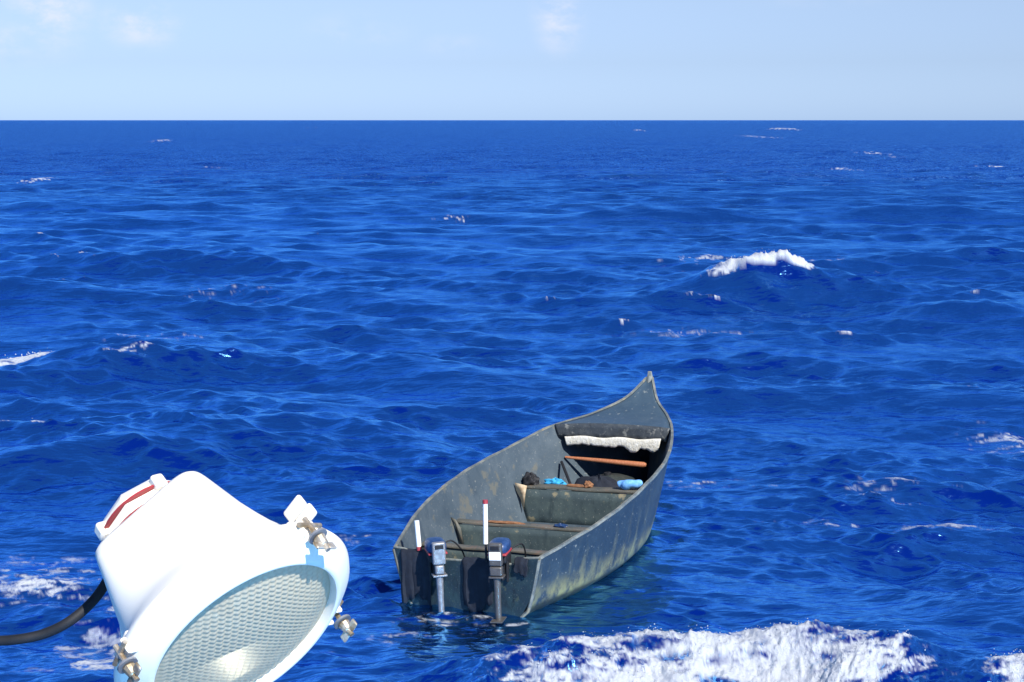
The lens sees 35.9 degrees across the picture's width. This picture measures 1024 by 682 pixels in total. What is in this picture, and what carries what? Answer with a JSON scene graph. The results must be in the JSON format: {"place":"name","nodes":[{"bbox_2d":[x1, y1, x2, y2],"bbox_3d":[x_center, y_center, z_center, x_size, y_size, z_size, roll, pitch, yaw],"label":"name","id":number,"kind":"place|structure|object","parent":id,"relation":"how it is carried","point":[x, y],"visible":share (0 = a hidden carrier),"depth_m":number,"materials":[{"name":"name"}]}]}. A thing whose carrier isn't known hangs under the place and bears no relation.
{"place":"outdoors","nodes":[
{"label":"outdoors","id":0,"kind":"place"},
{"bbox_2d":[0,471,356,681],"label":"floodlight","id":1,"kind":"object","parent":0,"point":[205,579],"visible":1,"depth_m":1.97,"materials":[{"name":"white paint"}]},
{"bbox_2d":[0,120,1023,681],"bbox_3d":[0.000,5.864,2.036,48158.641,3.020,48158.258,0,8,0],"label":"sea","id":2,"kind":"structure","parent":0,"point":[366,338],"depth_m":41.83,"materials":[{"name":"blue liquid"}]},
{"bbox_2d":[0,249,1022,681],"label":"sea spray","id":3,"kind":"object","parent":2,"relation":"on","point":[748,631],"visible":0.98,"depth_m":18.09,"materials":[{"name":"white liquid"}]},
{"bbox_2d":[392,371,673,616],"bbox_3d":[0.906,2.243,24.181,3.056,2.583,7.310,1,7,25],"label":"fishing boat","id":4,"kind":"object","parent":2,"relation":"on","point":[605,532],"visible":0.86,"depth_m":24.22,"materials":[{"name":"paint"}]},
{"bbox_2d":[400,548,430,605],"bbox_3d":[-1.244,3.197,21.333,0.471,0.810,0.252,1,7,25],"label":"black cloth","id":5,"kind":"object","parent":4,"relation":"hanging from","point":[415,580],"visible":0.91,"depth_m":21.23,"materials":[{"name":"black fabric"}]},
{"bbox_2d":[414,520,464,611],"bbox_3d":[-0.978,3.123,21.360,0.632,1.467,1.382,2,8,12],"label":"outboard motor","id":6,"kind":"object","parent":4,"relation":"attached to","point":[435,550],"visible":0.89,"depth_m":20.83,"materials":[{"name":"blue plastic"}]},
{"bbox_2d":[462,557,492,611],"bbox_3d":[-0.406,3.239,20.943,0.460,0.764,0.254,1,7,25],"label":"black cloth","id":7,"kind":"object","parent":4,"relation":"hanging from","point":[477,589],"visible":0.9,"depth_m":20.85,"materials":[{"name":"black fabric"}]},
{"bbox_2d":[482,499,525,622],"bbox_3d":[-0.067,2.938,20.938,0.512,1.775,1.439,-1,7,13],"label":"outboard motor","id":8,"kind":"object","parent":4,"relation":"attached to","point":[499,551],"visible":0.88,"depth_m":20.41,"materials":[{"name":"blue plastic"}]},
{"bbox_2d":[488,520,524,523],"bbox_3d":[-0.094,2.674,23.325,0.648,0.033,0.109,1,7,25],"label":"wooden strip","id":9,"kind":"object","parent":4,"relation":"on","point":[502,522],"visible":0.98,"depth_m":23.30,"materials":[{"name":"wood"}]},
{"bbox_2d":[513,557,527,577],"bbox_3d":[0.158,2.938,20.644,0.211,0.247,0.239,1,7,25],"label":"black cloth","id":10,"kind":"object","parent":4,"relation":"hanging from","point":[520,566],"visible":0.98,"depth_m":20.54,"materials":[{"name":"black fabric"}]},
{"bbox_2d":[522,472,539,485],"bbox_3d":[0.286,2.192,25.261,0.317,0.209,0.235,1,7,25],"label":"black bag","id":11,"kind":"object","parent":4,"relation":"on","point":[530,478],"visible":1,"depth_m":25.20,"materials":[{"name":"fabric"}]},
{"bbox_2d":[543,477,566,484],"bbox_3d":[0.683,2.252,25.377,0.424,0.130,0.183,1,7,25],"label":"cyan cloth","id":12,"kind":"object","parent":4,"relation":"on","point":[554,480],"visible":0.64,"depth_m":25.34,"materials":[{"name":"blue fabric"}]},
{"bbox_2d":[554,523,567,527],"bbox_3d":[0.710,2.670,22.957,0.229,0.053,0.120,1,7,25],"label":"blue rag","id":13,"kind":"object","parent":4,"relation":"on","point":[561,525],"visible":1,"depth_m":22.92,"materials":[{"name":"fabric"}]},
{"bbox_2d":[560,461,571,483],"bbox_3d":[0.886,2.170,25.617,0.047,0.321,0.741,-2,8,-11],"label":"dark rod","id":14,"kind":"object","parent":4,"relation":"on","point":[565,472],"visible":0.79,"depth_m":25.65,"materials":[{"name":"black metal"}]},
{"bbox_2d":[567,484,584,486],"bbox_3d":[1.010,2.280,24.919,0.313,0.032,0.118,1,7,25],"label":"brown rope","id":15,"kind":"object","parent":4,"relation":"on","point":[574,485],"visible":1,"depth_m":24.88,"materials":[{"name":"fabric"}]},
{"bbox_2d":[584,481,593,487],"bbox_3d":[1.192,2.245,24.844,0.169,0.103,0.141,1,7,25],"label":"tan cloth","id":16,"kind":"object","parent":4,"relation":"on","point":[587,484],"visible":1,"depth_m":24.81,"materials":[{"name":"fabric"}]},
{"bbox_2d":[575,473,626,493],"bbox_3d":[1.403,2.487,25.070,1.176,0.794,0.515,1,7,25],"label":"dark sheet","id":17,"kind":"object","parent":4,"relation":"on","point":[598,480],"visible":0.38,"depth_m":24.98,"materials":[{"name":"fabric"}]},
{"bbox_2d":[565,456,646,467],"bbox_3d":[1.521,1.959,25.779,1.413,0.089,0.089,4,9,25],"label":"wooden pole","id":18,"kind":"object","parent":4,"relation":"on","point":[625,463],"visible":1,"depth_m":25.69,"materials":[{"name":"red wood"}]},
{"bbox_2d":[600,472,637,493],"bbox_3d":[1.583,2.464,25.345,0.860,0.720,0.909,1,7,25],"label":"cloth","id":19,"kind":"object","parent":4,"relation":"on","point":[617,477],"visible":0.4,"depth_m":25.27,"materials":[{"name":"fabric"}]},
{"bbox_2d":[617,480,642,489],"bbox_3d":[1.818,2.227,24.480,0.419,0.168,0.168,1,7,25],"label":"blue bundle","id":20,"kind":"object","parent":4,"relation":"on","point":[626,484],"visible":1,"depth_m":24.41,"materials":[{"name":"fabric"}]},
{"bbox_2d":[0,0,1023,119],"label":"sky","id":21,"kind":"structure","parent":0,"point":[60,59],"materials":[{"name":"blue"}]}
]}

